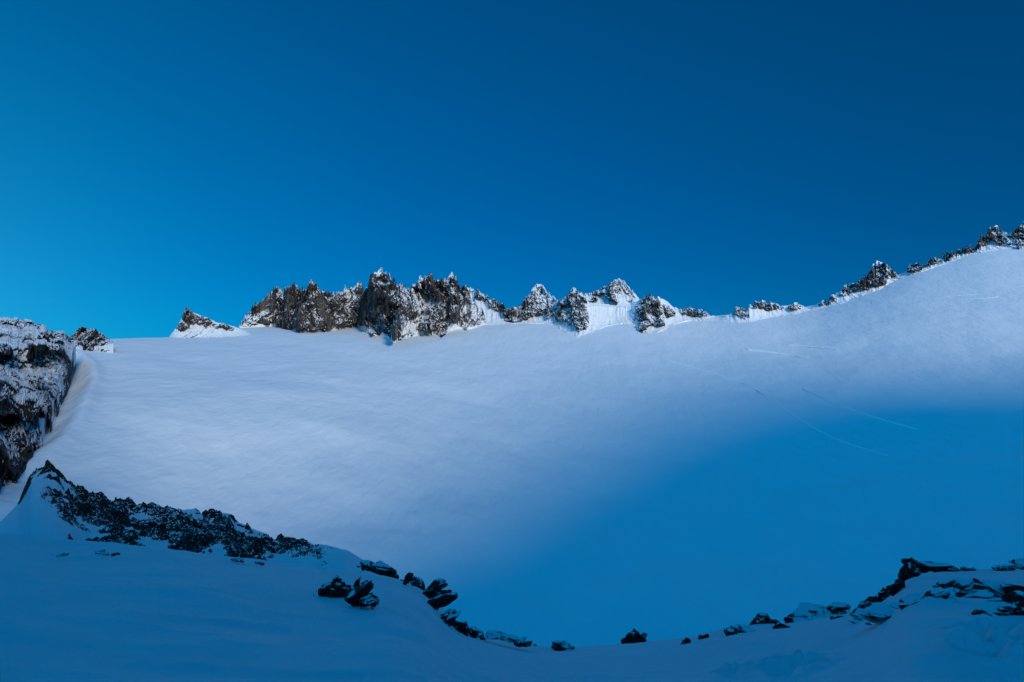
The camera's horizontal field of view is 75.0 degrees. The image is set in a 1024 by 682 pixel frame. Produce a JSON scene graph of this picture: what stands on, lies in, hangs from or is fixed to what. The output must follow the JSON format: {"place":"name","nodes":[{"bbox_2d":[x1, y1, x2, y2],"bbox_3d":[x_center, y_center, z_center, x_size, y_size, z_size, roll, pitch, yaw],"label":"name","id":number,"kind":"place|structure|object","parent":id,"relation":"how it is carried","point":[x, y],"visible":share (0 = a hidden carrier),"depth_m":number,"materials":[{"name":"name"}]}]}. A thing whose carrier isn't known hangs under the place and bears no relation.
{"place":"outdoors","nodes":[
{"label":"outdoors","id":0,"kind":"place"},
{"bbox_2d":[0,317,75,490],"bbox_3d":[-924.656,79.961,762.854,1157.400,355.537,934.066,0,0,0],"label":"rocky cliff","id":1,"kind":"structure","parent":0,"point":[37,362],"depth_m":761.34,"materials":[{"name":"stone"}]},
{"bbox_2d":[69,326,112,352],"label":"rock knoll","id":2,"kind":"structure","parent":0,"point":[84,338],"depth_m":1296.85,"materials":[{"name":"stone"}]},
{"bbox_2d":[0,460,399,579],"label":"rocky ridge","id":3,"kind":"structure","parent":0,"point":[53,502],"depth_m":118.45,"materials":[{"name":"stone"}]},
{"bbox_2d":[356,267,485,342],"bbox_3d":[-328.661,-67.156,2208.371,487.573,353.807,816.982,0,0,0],"label":"mountain tower","id":4,"kind":"structure","parent":0,"point":[391,310],"depth_m":2104.77,"materials":[{"name":"grey stone"}]},
{"bbox_2d":[0,246,1023,646],"bbox_3d":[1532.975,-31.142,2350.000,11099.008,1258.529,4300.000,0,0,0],"label":"snow glacier","id":5,"kind":"object","parent":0,"point":[542,484],"visible":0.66,"depth_m":986.47,"materials":[{"name":"white snow"}]},
{"bbox_2d":[169,307,251,337],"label":"rock pinnacle","id":6,"kind":"object","parent":5,"relation":"on","point":[191,324],"visible":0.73,"depth_m":1803.53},
{"bbox_2d":[239,279,366,332],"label":"rock wall","id":7,"kind":"structure","parent":5,"relation":"on","point":[312,308],"depth_m":2105.47,"materials":[{"name":"grey stone"}]},
{"bbox_2d":[736,346,809,357],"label":"ski track","id":8,"kind":"structure","parent":5,"relation":"on","point":[773,352],"depth_m":1879.37,"materials":[{"name":"white snow"}]},
{"bbox_2d":[669,360,889,456],"bbox_3d":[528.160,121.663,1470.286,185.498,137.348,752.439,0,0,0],"label":"ski track","id":9,"kind":"structure","parent":5,"relation":"on","point":[790,412],"depth_m":1339.04,"materials":[{"name":"white snow"}]},
{"bbox_2d":[788,344,840,349],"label":"ski track","id":10,"kind":"structure","parent":5,"relation":"on","point":[815,346],"depth_m":1898.91,"materials":[{"name":"white snow"}]},
{"bbox_2d":[802,388,918,429],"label":"ski track","id":11,"kind":"structure","parent":5,"relation":"on","point":[839,404],"depth_m":1327.06,"materials":[{"name":"white snow"}]},
{"bbox_2d":[0,534,1023,681],"bbox_3d":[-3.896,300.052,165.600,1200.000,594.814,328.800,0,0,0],"label":"snow slope","id":12,"kind":"structure","parent":0,"point":[82,611],"depth_m":12.44,"materials":[{"name":"white snow"}]},
{"bbox_2d":[313,560,536,647],"bbox_3d":[-3.040,8.601,24.426,6.486,5.964,18.408,0,0,-9],"label":"rock outcrop","id":13,"kind":"object","parent":12,"relation":"on","point":[357,593],"visible":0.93,"depth_m":20.40,"materials":[{"name":"black stone"}]},
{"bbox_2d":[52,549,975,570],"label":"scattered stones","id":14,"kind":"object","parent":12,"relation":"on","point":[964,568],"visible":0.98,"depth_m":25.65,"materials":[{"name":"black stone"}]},
{"bbox_2d":[551,628,708,650],"bbox_3d":[3.859,10.800,23.850,5.423,2.464,4.817,0,0,0],"label":"rock outcrop","id":15,"kind":"object","parent":12,"relation":"on","point":[634,636],"visible":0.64,"depth_m":22.81,"materials":[{"name":"black stone"}]},
{"bbox_2d":[724,602,850,635],"bbox_3d":[9.660,9.630,23.025,3.633,3.555,7.330,0,0,27],"label":"rock outcrop","id":16,"kind":"object","parent":12,"relation":"on","point":[804,611],"visible":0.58,"depth_m":25.00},
{"bbox_2d":[850,557,961,614],"bbox_3d":[11.831,7.003,20.139,1.998,2.404,9.482,0,0,43],"label":"rock ledge","id":17,"kind":"object","parent":12,"relation":"on","point":[911,567],"visible":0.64,"depth_m":18.58,"materials":[{"name":"black stone"}]},
{"bbox_2d":[848,577,1023,624],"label":"rock ledge","id":18,"kind":"object","parent":12,"relation":"on","point":[882,612],"visible":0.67,"depth_m":12.56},
{"bbox_2d":[968,558,1023,616],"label":"rock ledge","id":19,"kind":"object","parent":12,"relation":"on","point":[1012,603],"visible":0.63,"depth_m":10.42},
{"bbox_2d":[0,0,1023,338],"label":"sky","id":20,"kind":"structure","parent":0,"point":[159,159],"materials":[{"name":"blue"}]},
{"bbox_2d":[467,284,714,337],"bbox_3d":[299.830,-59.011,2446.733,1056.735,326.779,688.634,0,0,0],"label":"snowy peaks","id":21,"kind":"object","parent":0,"point":[575,313],"visible":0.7,"depth_m":2366.49,"materials":[{"name":"white snow"}]},
{"bbox_2d":[584,278,638,305],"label":"snow peak","id":22,"kind":"structure","parent":0,"point":[618,292],"depth_m":2941.73,"materials":[{"name":"white snow"}]},
{"bbox_2d":[719,300,809,322],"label":"rock ridge","id":23,"kind":"object","parent":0,"point":[755,311],"visible":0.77,"depth_m":2404.59,"materials":[{"name":"white snow"}]},
{"bbox_2d":[811,261,903,309],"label":"rock spur","id":24,"kind":"structure","parent":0,"point":[880,275],"depth_m":2390.32,"materials":[{"name":"grey stone"}]},
{"bbox_2d":[903,221,1023,275],"bbox_3d":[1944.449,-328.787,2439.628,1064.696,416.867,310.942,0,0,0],"label":"rock crest","id":25,"kind":"object","parent":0,"point":[994,238],"visible":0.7,"depth_m":2402.34,"materials":[{"name":"grey stone"}]}
]}

